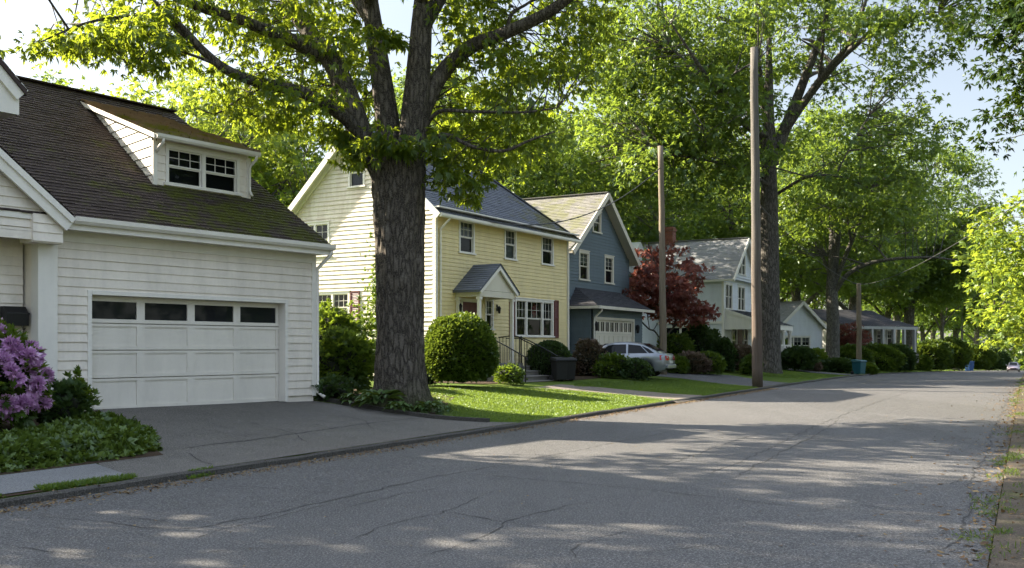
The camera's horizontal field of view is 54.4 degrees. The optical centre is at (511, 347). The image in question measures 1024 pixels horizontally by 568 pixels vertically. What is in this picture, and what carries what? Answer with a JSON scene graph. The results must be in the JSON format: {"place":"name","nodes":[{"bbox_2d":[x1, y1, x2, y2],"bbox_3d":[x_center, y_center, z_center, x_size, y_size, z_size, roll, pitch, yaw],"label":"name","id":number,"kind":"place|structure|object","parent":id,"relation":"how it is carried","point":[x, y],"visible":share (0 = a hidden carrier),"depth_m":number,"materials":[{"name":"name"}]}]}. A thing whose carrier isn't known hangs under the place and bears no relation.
{"place":"outdoors","nodes":[
{"label":"outdoors","id":0,"kind":"place"},
{"bbox_2d":[0,463,124,493],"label":"sidewalk","id":1,"kind":"structure","parent":0,"point":[18,482],"depth_m":11.66,"materials":[{"name":"concrete"}]},
{"bbox_2d":[93,401,516,477],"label":"driveway","id":2,"kind":"structure","parent":0,"point":[195,437],"depth_m":17.26,"materials":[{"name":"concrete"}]},
{"bbox_2d":[318,397,489,421],"bbox_3d":[-2.530,1.333,21.425,4.595,0.457,0.451,0,0,30],"label":"driveway edging","id":3,"kind":"object","parent":2,"relation":"on","point":[396,411],"visible":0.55,"depth_m":20.95,"materials":[{"name":"concrete"}]},
{"bbox_2d":[0,369,1018,565],"bbox_3d":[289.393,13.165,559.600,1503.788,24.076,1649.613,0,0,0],"label":"ground","id":4,"kind":"structure","parent":0,"point":[571,382],"depth_m":30.16,"materials":[{"name":"plant"}]},
{"bbox_2d":[29,64,110,93],"bbox_3d":[-21.069,-5.890,46.240,11.636,14.430,11.815,0,0,38],"label":"background tree","id":5,"kind":"object","parent":4,"relation":"on","point":[60,81],"visible":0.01,"depth_m":45.73,"materials":[{"name":"green plant"}]},
{"bbox_2d":[0,410,162,474],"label":"flower bed","id":6,"kind":"object","parent":4,"relation":"on","point":[7,426],"visible":0.11,"depth_m":13.22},
{"bbox_2d":[0,317,55,429],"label":"rhododendron","id":7,"kind":"object","parent":6,"relation":"on","point":[27,375],"visible":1,"depth_m":14.34,"materials":[{"name":"purple plant"}]},
{"bbox_2d":[35,377,97,423],"bbox_3d":[-6.913,0.865,15.485,0.975,0.852,0.988,0,0,0],"label":"leafy shrub","id":8,"kind":"object","parent":6,"relation":"on","point":[71,398],"visible":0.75,"depth_m":15.25,"materials":[{"name":"green plant"}]},
{"bbox_2d":[0,409,162,473],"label":"ground cover","id":9,"kind":"object","parent":6,"relation":"on","point":[100,435],"visible":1,"depth_m":13.33,"materials":[{"name":"green plant"}]},
{"bbox_2d":[62,364,102,410],"bbox_3d":[-7.142,0.733,16.408,0.817,0.935,0.764,0,0,-39],"label":"leafy shrub","id":10,"kind":"object","parent":6,"relation":"on","point":[87,388],"visible":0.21,"depth_m":16.34,"materials":[{"name":"green plant"}]},
{"bbox_2d":[33,473,137,491],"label":"weeds","id":11,"kind":"object","parent":4,"relation":"on","point":[93,480],"visible":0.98,"depth_m":11.15,"materials":[{"name":"green plant"}]},
{"bbox_2d":[0,57,335,410],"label":"garage house","id":12,"kind":"structure","parent":4,"relation":"on","point":[153,256],"depth_m":19.81,"materials":[{"name":"white paint"}]},
{"bbox_2d":[92,295,278,409],"bbox_3d":[-6.431,0.117,19.909,0.040,2.146,4.450,0,0,37],"label":"garage door","id":13,"kind":"structure","parent":12,"relation":"in","point":[189,350],"depth_m":19.76,"materials":[{"name":"paint"}]},
{"bbox_2d":[90,70,274,174],"bbox_3d":[-17.138,-6.088,48.100,10.417,14.882,9.366,0,0,16],"label":"background tree","id":14,"kind":"object","parent":4,"relation":"on","point":[142,91],"visible":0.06,"depth_m":47.79,"materials":[{"name":"green plant"}]},
{"bbox_2d":[121,52,327,204],"bbox_3d":[-15.312,-6.812,52.006,11.459,16.370,10.302,0,0,-22],"label":"background tree","id":15,"kind":"object","parent":4,"relation":"on","point":[218,91],"visible":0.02,"depth_m":50.40,"materials":[{"name":"green plant"}]},
{"bbox_2d":[165,77,332,207],"bbox_3d":[-12.727,-5.723,46.899,8.898,14.138,9.896,0,0,32],"label":"background tree","id":16,"kind":"object","parent":4,"relation":"on","point":[216,129],"visible":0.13,"depth_m":45.74,"materials":[{"name":"green plant"}]},
{"bbox_2d":[228,86,370,204],"bbox_3d":[-10.549,-6.081,51.837,9.366,14.882,10.417,0,0,-37],"label":"background tree","id":17,"kind":"object","parent":4,"relation":"on","point":[293,151],"visible":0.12,"depth_m":48.59,"materials":[{"name":"green plant"}]},
{"bbox_2d":[319,298,372,355],"bbox_3d":[-5.161,-0.129,28.532,2.583,2.579,2.282,0,0,0],"label":"rhododendron bush","id":18,"kind":"object","parent":4,"relation":"on","point":[330,315],"visible":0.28,"depth_m":28.04,"materials":[{"name":"green plant"}]},
{"bbox_2d":[340,295,376,375],"bbox_3d":[-4.499,-0.322,30.465,2.205,2.612,2.100,0,0,43],"label":"loose shrub","id":19,"kind":"object","parent":4,"relation":"on","point":[372,326],"visible":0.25,"depth_m":30.41,"materials":[{"name":"green plant"}]},
{"bbox_2d":[357,224,375,334],"bbox_3d":[-4.466,-1.730,32.498,1.270,4.619,1.287,0,0,0],"label":"climbing shrub","id":20,"kind":"object","parent":4,"relation":"on","point":[373,293],"visible":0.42,"depth_m":32.43,"materials":[{"name":"green plant"}]},
{"bbox_2d":[331,388,454,413],"bbox_3d":[-3.093,1.292,24.700,3.240,0.338,7.444,0,0,0],"label":"tree bed","id":21,"kind":"object","parent":4,"relation":"on","point":[408,410],"visible":0.11,"depth_m":24.41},
{"bbox_2d":[311,372,365,401],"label":"shrub","id":22,"kind":"object","parent":21,"relation":"on","point":[332,386],"visible":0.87,"depth_m":22.44,"materials":[{"name":"green plant"}]},
{"bbox_2d":[319,325,375,393],"bbox_3d":[-4.244,0.349,24.154,2.113,1.815,2.338,0,0,0],"label":"rhododendron bush","id":23,"kind":"object","parent":21,"relation":"on","point":[346,352],"visible":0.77,"depth_m":23.70,"materials":[{"name":"green plant"}]},
{"bbox_2d":[0,0,736,410],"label":"shade tree","id":24,"kind":"object","parent":21,"relation":"on","point":[392,152],"visible":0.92,"depth_m":22.20,"materials":[{"name":"green plant"}]},
{"bbox_2d":[351,389,405,406],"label":"hosta","id":25,"kind":"object","parent":21,"relation":"on","point":[375,394],"visible":0.98,"depth_m":21.48,"materials":[{"name":"green plant"}]},
{"bbox_2d":[366,397,457,414],"bbox_3d":[-2.365,1.277,22.905,2.159,0.477,3.386,0,0,-17],"label":"ground cover","id":26,"kind":"object","parent":21,"relation":"on","point":[447,408],"visible":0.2,"depth_m":21.82,"materials":[{"name":"green plant"}]},
{"bbox_2d":[288,128,581,382],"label":"yellow house","id":27,"kind":"structure","parent":4,"relation":"on","point":[509,284],"depth_m":35.95,"materials":[{"name":"paint"}]},
{"bbox_2d":[305,220,329,256],"bbox_3d":[-7.193,-3.962,36.441,1.520,1.305,0.185,0,0,32],"label":"window","id":28,"kind":"structure","parent":27,"relation":"in","point":[322,228],"depth_m":36.25,"materials":[{"name":"white paint"}]},
{"bbox_2d":[319,290,349,312],"bbox_3d":[-6.477,-1.472,36.002,1.760,1.165,0.185,0,0,32],"label":"window","id":29,"kind":"structure","parent":27,"relation":"in","point":[339,298],"depth_m":35.87,"materials":[{"name":"white paint"}]},
{"bbox_2d":[346,157,365,188],"bbox_3d":[-5.505,-6.263,35.407,0.860,1.145,0.185,0,0,31],"label":"window","id":30,"kind":"structure","parent":27,"relation":"in","point":[354,180],"depth_m":35.46,"materials":[{"name":"white paint"}]},
{"bbox_2d":[458,220,476,254],"bbox_3d":[-1.628,-3.932,35.204,0.185,1.245,1.080,0,0,32],"label":"window","id":31,"kind":"structure","parent":27,"relation":"in","point":[466,229],"depth_m":35.28,"materials":[{"name":"white paint"}]},
{"bbox_2d":[484,297,494,329],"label":"window","id":32,"kind":"structure","parent":27,"relation":"in","point":[489,304],"depth_m":36.54,"materials":[{"name":"white paint"}]},
{"bbox_2d":[503,229,517,260],"bbox_3d":[-0.090,-3.932,37.716,0.185,1.245,0.970,0,0,32],"label":"window","id":33,"kind":"structure","parent":27,"relation":"in","point":[510,236],"depth_m":37.79,"materials":[{"name":"white paint"}]},
{"bbox_2d":[515,297,554,337],"bbox_3d":[0.872,-1.173,39.284,0.185,1.525,3.090,0,0,32],"label":"window","id":34,"kind":"structure","parent":27,"relation":"in","point":[533,317],"depth_m":39.30,"materials":[{"name":"white paint"}]},
{"bbox_2d":[540,236,554,266],"bbox_3d":[1.401,-3.932,40.144,0.185,1.245,1.090,0,0,31],"label":"window","id":35,"kind":"structure","parent":27,"relation":"in","point":[547,244],"depth_m":40.22,"materials":[{"name":"white paint"}]},
{"bbox_2d":[424,311,501,384],"bbox_3d":[-1.537,-0.017,29.623,2.464,2.208,2.297,0,0,0],"label":"boxwood","id":36,"kind":"object","parent":4,"relation":"on","point":[461,347],"visible":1,"depth_m":28.88,"materials":[{"name":"green plant"}]},
{"bbox_2d":[367,63,576,197],"bbox_3d":[-3.177,-7.565,56.720,16.129,17.836,15.462,0,0,-17],"label":"background tree","id":37,"kind":"object","parent":4,"relation":"on","point":[524,192],"visible":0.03,"depth_m":55.19,"materials":[{"name":"green plant"}]},
{"bbox_2d":[0,370,977,507],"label":"kerb","id":38,"kind":"structure","parent":4,"relation":"on","point":[70,492],"depth_m":14.01,"materials":[{"name":"concrete"}]},
{"bbox_2d":[492,362,527,384],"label":"shrub","id":39,"kind":"object","parent":4,"relation":"on","point":[510,373],"visible":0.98,"depth_m":31.55,"materials":[{"name":"green plant"}]},
{"bbox_2d":[434,374,614,383],"bbox_3d":[0.990,1.150,36.852,3.106,0.048,11.741,0,0,32],"label":"house bed","id":40,"kind":"object","parent":4,"relation":"on","point":[580,376],"visible":0.32,"depth_m":34.23,"materials":[{"name":"soil"}]},
{"bbox_2d":[526,339,571,374],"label":"boxwood","id":41,"kind":"object","parent":40,"relation":"on","point":[558,348],"visible":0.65,"depth_m":35.69,"materials":[{"name":"green plant"}]},
{"bbox_2d":[549,357,568,380],"bbox_3d":[1.648,0.756,35.028,0.514,0.859,0.651,0,0,-23],"label":"wheeled bin","id":42,"kind":"object","parent":40,"relation":"on","point":[559,365],"visible":0.98,"depth_m":34.81,"materials":[{"name":"black plastic"}]},
{"bbox_2d":[572,337,607,374],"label":"pink shrub","id":43,"kind":"object","parent":40,"relation":"on","point":[589,353],"visible":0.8,"depth_m":40.09,"materials":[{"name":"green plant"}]},
{"bbox_2d":[590,352,631,378],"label":"shrub","id":44,"kind":"object","parent":40,"relation":"on","point":[607,364],"visible":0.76,"depth_m":38.67,"materials":[{"name":"green plant"}]},
{"bbox_2d":[429,386,675,421],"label":"lawn grass","id":45,"kind":"structure","parent":4,"relation":"on","point":[602,404],"depth_m":26.34,"materials":[{"name":"plant"}]},
{"bbox_2d":[480,102,650,276],"bbox_3d":[2.313,-7.155,64.231,13.817,17.136,14.030,0,0,16],"label":"background tree","id":46,"kind":"object","parent":4,"relation":"on","point":[574,189],"visible":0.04,"depth_m":61.72,"materials":[{"name":"green plant"}]},
{"bbox_2d":[522,191,654,373],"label":"blue house","id":47,"kind":"structure","parent":4,"relation":"on","point":[603,257],"depth_m":45.50,"materials":[{"name":"paint"}]},
{"bbox_2d":[578,249,590,280],"bbox_3d":[3.187,-3.672,44.439,0.185,1.365,1.170,0,0,29],"label":"window","id":48,"kind":"structure","parent":47,"relation":"in","point":[583,254],"depth_m":44.51,"materials":[{"name":"beige paint"}]},
{"bbox_2d":[604,254,614,284],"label":"window","id":49,"kind":"structure","parent":47,"relation":"in","point":[609,259],"depth_m":46.96,"materials":[{"name":"beige paint"}]},
{"bbox_2d":[597,320,631,344],"bbox_3d":[4.600,-0.017,44.919,0.050,2.394,4.200,0,0,29],"label":"garage door","id":50,"kind":"structure","parent":47,"relation":"in","point":[608,331],"depth_m":44.85,"materials":[{"name":"beige paint"}]},
{"bbox_2d":[575,342,675,376],"bbox_3d":[4.465,0.457,40.744,4.264,1.413,1.895,0,0,23],"label":"parked car","id":51,"kind":"object","parent":4,"relation":"on","point":[659,360],"visible":0.48,"depth_m":39.81,"materials":[{"name":"silver metal"}]},
{"bbox_2d":[546,121,716,242],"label":"background tree","id":52,"kind":"object","parent":4,"relation":"on","point":[641,227],"visible":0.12,"depth_m":69.85,"materials":[{"name":"green plant"}]},
{"bbox_2d":[619,357,657,380],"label":"shrub","id":53,"kind":"object","parent":4,"relation":"on","point":[637,368],"visible":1,"depth_m":38.31,"materials":[{"name":"green plant"}]},
{"bbox_2d":[658,146,666,374],"bbox_3d":[6.711,-3.740,44.406,0.436,10.508,0.328,0,0,0],"label":"utility pole","id":54,"kind":"object","parent":4,"relation":"on","point":[662,307],"visible":0.84,"depth_m":44.29,"materials":[{"name":"brown wood"}]},
{"bbox_2d":[475,168,659,225],"bbox_3d":[2.691,-6.298,39.723,0.040,3.621,12.311,0,0,40],"label":"service cable","id":55,"kind":"object","parent":54,"relation":"attached to","point":[568,219],"visible":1,"depth_m":38.85,"materials":[{"name":"rubber"}]},
{"bbox_2d":[574,378,755,394],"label":"lawn grass","id":56,"kind":"structure","parent":4,"relation":"on","point":[693,388],"depth_m":36.22,"materials":[{"name":"plant"}]},
{"bbox_2d":[622,240,720,345],"bbox_3d":[7.609,-1.978,49.755,6.044,6.709,4.733,0,0,-17],"label":"japanese maple","id":57,"kind":"object","parent":4,"relation":"on","point":[680,290],"visible":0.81,"depth_m":49.31,"materials":[{"name":"red plant"}]},
{"bbox_2d":[656,331,697,355],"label":"garden shrub","id":58,"kind":"object","parent":4,"relation":"on","point":[677,342],"visible":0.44,"depth_m":49.51,"materials":[{"name":"green plant"}]},
{"bbox_2d":[667,354,690,373],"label":"garden shrub","id":59,"kind":"object","parent":4,"relation":"on","point":[682,363],"visible":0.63,"depth_m":45.90,"materials":[{"name":"green plant"}]},
{"bbox_2d":[627,170,743,240],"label":"background tree","id":60,"kind":"object","parent":4,"relation":"on","point":[714,235],"visible":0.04,"depth_m":80.57,"materials":[{"name":"green plant"}]},
{"bbox_2d":[677,350,713,373],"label":"garden shrub","id":61,"kind":"object","parent":4,"relation":"on","point":[700,362],"visible":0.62,"depth_m":46.51,"materials":[{"name":"brown plant"}]},
{"bbox_2d":[684,315,716,351],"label":"evergreen shrub","id":62,"kind":"object","parent":4,"relation":"on","point":[702,336],"visible":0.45,"depth_m":51.52,"materials":[{"name":"green plant"}]},
{"bbox_2d":[629,227,792,367],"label":"victorian house","id":63,"kind":"structure","parent":4,"relation":"on","point":[727,288],"depth_m":61.72,"materials":[{"name":"grey paint"}]},
{"bbox_2d":[725,282,733,309],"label":"window","id":64,"kind":"structure","parent":63,"relation":"in","point":[728,286],"depth_m":60.94,"materials":[{"name":"white paint"}]},
{"bbox_2d":[698,350,727,374],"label":"garden shrub","id":65,"kind":"object","parent":4,"relation":"on","point":[718,362],"visible":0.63,"depth_m":47.03,"materials":[{"name":"green plant"}]},
{"bbox_2d":[712,336,738,371],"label":"evergreen shrub","id":66,"kind":"object","parent":4,"relation":"on","point":[725,348],"visible":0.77,"depth_m":51.14,"materials":[{"name":"green plant"}]},
{"bbox_2d":[724,343,751,371],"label":"garden shrub","id":67,"kind":"object","parent":4,"relation":"on","point":[744,349],"visible":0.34,"depth_m":51.45,"materials":[{"name":"brown plant"}]},
{"bbox_2d":[658,126,823,289],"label":"background tree","id":68,"kind":"object","parent":4,"relation":"on","point":[734,203],"visible":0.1,"depth_m":84.18,"materials":[{"name":"green plant"}]},
{"bbox_2d":[738,353,763,374],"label":"garden shrub","id":69,"kind":"object","parent":4,"relation":"on","point":[745,364],"visible":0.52,"depth_m":49.77,"materials":[{"name":"green plant"}]},
{"bbox_2d":[750,47,762,386],"bbox_3d":[9.660,-4.991,39.292,0.501,13.711,0.426,0,0,0],"label":"utility pole","id":70,"kind":"object","parent":4,"relation":"on","point":[757,358],"visible":0.99,"depth_m":39.15,"materials":[{"name":"brown wood"}]},
{"bbox_2d":[516,0,1012,373],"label":"shade tree","id":71,"kind":"object","parent":4,"relation":"on","point":[721,80],"visible":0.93,"depth_m":50.79,"materials":[{"name":"green plant"}]},
{"bbox_2d":[725,370,842,378],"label":"lawn grass","id":72,"kind":"structure","parent":4,"relation":"on","point":[791,374],"depth_m":53.52,"materials":[{"name":"plant"}]},
{"bbox_2d":[751,301,826,348],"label":"gabled cottage","id":73,"kind":"structure","parent":4,"relation":"on","point":[805,321],"depth_m":79.41,"materials":[{"name":"grey paint"}]},
{"bbox_2d":[785,336,810,347],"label":"window","id":74,"kind":"structure","parent":73,"relation":"in","point":[796,340],"depth_m":79.24,"materials":[{"name":"white paint"}]},
{"bbox_2d":[781,345,819,371],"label":"garden shrub","id":75,"kind":"object","parent":4,"relation":"on","point":[798,357],"visible":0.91,"depth_m":61.47,"materials":[{"name":"green plant"}]},
{"bbox_2d":[717,137,920,304],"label":"background tree","id":76,"kind":"object","parent":4,"relation":"on","point":[795,291],"visible":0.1,"depth_m":95.47,"materials":[{"name":"green plant"}]},
{"bbox_2d":[780,287,877,309],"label":"background tree","id":77,"kind":"object","parent":4,"relation":"on","point":[816,303],"visible":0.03,"depth_m":167.96,"materials":[{"name":"green plant"}]},
{"bbox_2d":[819,357,853,372],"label":"hedge","id":78,"kind":"object","parent":4,"relation":"on","point":[837,364],"visible":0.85,"depth_m":65.35,"materials":[{"name":"green plant"}]},
{"bbox_2d":[729,95,967,357],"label":"street tree","id":79,"kind":"object","parent":4,"relation":"on","point":[870,214],"visible":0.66,"depth_m":73.75,"materials":[{"name":"green plant"}]},
{"bbox_2d":[840,321,872,344],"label":"purple leaved tree","id":80,"kind":"object","parent":4,"relation":"on","point":[850,338],"visible":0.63,"depth_m":79.55,"materials":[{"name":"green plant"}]},
{"bbox_2d":[840,343,874,362],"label":"hedge","id":81,"kind":"object","parent":4,"relation":"on","point":[847,350],"visible":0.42,"depth_m":77.41,"materials":[{"name":"green plant"}]},
{"bbox_2d":[856,283,861,359],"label":"utility pole","id":82,"kind":"object","parent":4,"relation":"on","point":[859,329],"visible":0.79,"depth_m":69.86,"materials":[{"name":"brown wood"}]},
{"bbox_2d":[812,309,918,362],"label":"porch bungalow","id":83,"kind":"object","parent":4,"relation":"on","point":[881,329],"visible":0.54,"depth_m":90.30,"materials":[{"name":"grey paint"}]},
{"bbox_2d":[788,158,958,309],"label":"background tree","id":84,"kind":"object","parent":4,"relation":"on","point":[906,282],"visible":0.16,"depth_m":106.88,"materials":[{"name":"green plant"}]},
{"bbox_2d":[864,342,907,372],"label":"hedge","id":85,"kind":"object","parent":4,"relation":"on","point":[889,358],"visible":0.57,"depth_m":79.07,"materials":[{"name":"green plant"}]},
{"bbox_2d":[887,342,918,370],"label":"hedge","id":86,"kind":"object","parent":4,"relation":"on","point":[911,364],"visible":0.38,"depth_m":83.22,"materials":[{"name":"green plant"}]},
{"bbox_2d":[846,195,974,318],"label":"background tree","id":87,"kind":"object","parent":4,"relation":"on","point":[934,287],"visible":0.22,"depth_m":119.04,"materials":[{"name":"green plant"}]},
{"bbox_2d":[861,206,964,343],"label":"background tree","id":88,"kind":"object","parent":4,"relation":"on","point":[897,318],"visible":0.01,"depth_m":144.41,"materials":[{"name":"green plant"}]},
{"bbox_2d":[914,355,934,370],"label":"hedge","id":89,"kind":"object","parent":4,"relation":"on","point":[925,363],"visible":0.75,"depth_m":107.45,"materials":[{"name":"green plant"}]},
{"bbox_2d":[840,135,1020,347],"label":"street tree","id":90,"kind":"object","parent":4,"relation":"on","point":[960,167],"visible":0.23,"depth_m":117.92,"materials":[{"name":"green plant"}]},
{"bbox_2d":[881,279,979,340],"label":"background tree","id":91,"kind":"object","parent":4,"relation":"on","point":[923,323],"visible":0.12,"depth_m":155.23,"materials":[{"name":"green plant"}]},
{"bbox_2d":[910,338,954,371],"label":"hedge","id":92,"kind":"object","parent":4,"relation":"on","point":[939,353],"visible":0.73,"depth_m":110.89,"materials":[{"name":"green plant"}]},
{"bbox_2d":[917,199,991,339],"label":"street tree","id":93,"kind":"object","parent":4,"relation":"on","point":[942,322],"visible":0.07,"depth_m":147.60,"materials":[{"name":"green plant"}]},
{"bbox_2d":[942,337,975,370],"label":"hedge","id":94,"kind":"object","parent":4,"relation":"on","point":[963,355],"visible":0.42,"depth_m":138.77,"materials":[{"name":"green plant"}]},
{"bbox_2d":[900,329,1023,370],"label":"woods","id":95,"kind":"object","parent":4,"relation":"on","point":[1019,352],"visible":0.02,"depth_m":268.23,"materials":[{"name":"plant"}]},
{"bbox_2d":[939,262,1021,369],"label":"background tree","id":96,"kind":"object","parent":4,"relation":"on","point":[977,331],"visible":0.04,"depth_m":239.66,"materials":[{"name":"green plant"}]},
{"bbox_2d":[963,343,999,370],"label":"hedge","id":97,"kind":"object","parent":4,"relation":"on","point":[985,359],"visible":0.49,"depth_m":188.33,"materials":[{"name":"green plant"}]},
{"bbox_2d":[949,236,1015,369],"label":"street tree","id":98,"kind":"object","parent":4,"relation":"on","point":[955,333],"visible":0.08,"depth_m":171.94,"materials":[{"name":"green plant"}]},
{"bbox_2d":[944,188,1023,356],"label":"street tree","id":99,"kind":"object","parent":4,"relation":"on","point":[1004,239],"visible":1,"depth_m":26.34,"materials":[{"name":"green plant"}]},
{"bbox_2d":[974,346,1012,370],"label":"hedge","id":100,"kind":"object","parent":4,"relation":"on","point":[1003,361],"visible":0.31,"depth_m":213.14,"materials":[{"name":"green plant"}]},
{"bbox_2d":[0,370,1023,567],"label":"road","id":101,"kind":"structure","parent":0,"point":[434,504],"depth_m":10.56,"materials":[{"name":"asphalt"}]},
{"bbox_2d":[0,388,780,514],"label":"leaf litter","id":102,"kind":"object","parent":101,"relation":"on","point":[339,456],"visible":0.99,"depth_m":14.57,"materials":[{"name":"plant"}]},
{"bbox_2d":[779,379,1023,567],"bbox_3d":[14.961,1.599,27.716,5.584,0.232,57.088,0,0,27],"label":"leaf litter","id":103,"kind":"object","parent":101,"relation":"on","point":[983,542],"visible":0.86,"depth_m":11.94,"materials":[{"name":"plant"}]},
{"bbox_2d":[947,387,1023,567],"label":"leaf litter","id":104,"kind":"object","parent":101,"relation":"on","point":[981,511],"visible":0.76,"depth_m":11.45,"materials":[{"name":"plant"}]},
{"bbox_2d":[0,0,1023,358],"label":"sky","id":105,"kind":"structure","parent":0,"point":[15,15],"materials":[{"name":"white"}]},
{"bbox_2d":[535,384,702,402],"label":"front path","id":106,"kind":"structure","parent":0,"point":[655,395],"depth_m":31.87,"materials":[{"name":"concrete"}]},
{"bbox_2d":[651,372,784,386],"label":"neighbour driveway","id":107,"kind":"structure","parent":0,"point":[729,379],"depth_m":44.02,"materials":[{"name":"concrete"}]},
{"bbox_2d":[989,374,1023,567],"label":"verge","id":108,"kind":"structure","parent":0,"point":[1006,520],"depth_m":9.36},
{"bbox_2d":[946,0,1023,181],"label":"street tree","id":109,"kind":"object","parent":108,"relation":"on","point":[1013,20],"visible":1,"depth_m":29.22,"materials":[{"name":"green plant"}]},
{"bbox_2d":[952,377,1023,567],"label":"verge weeds","id":110,"kind":"object","parent":108,"relation":"on","point":[1019,456],"visible":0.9,"depth_m":10.02,"materials":[{"name":"green plant"}]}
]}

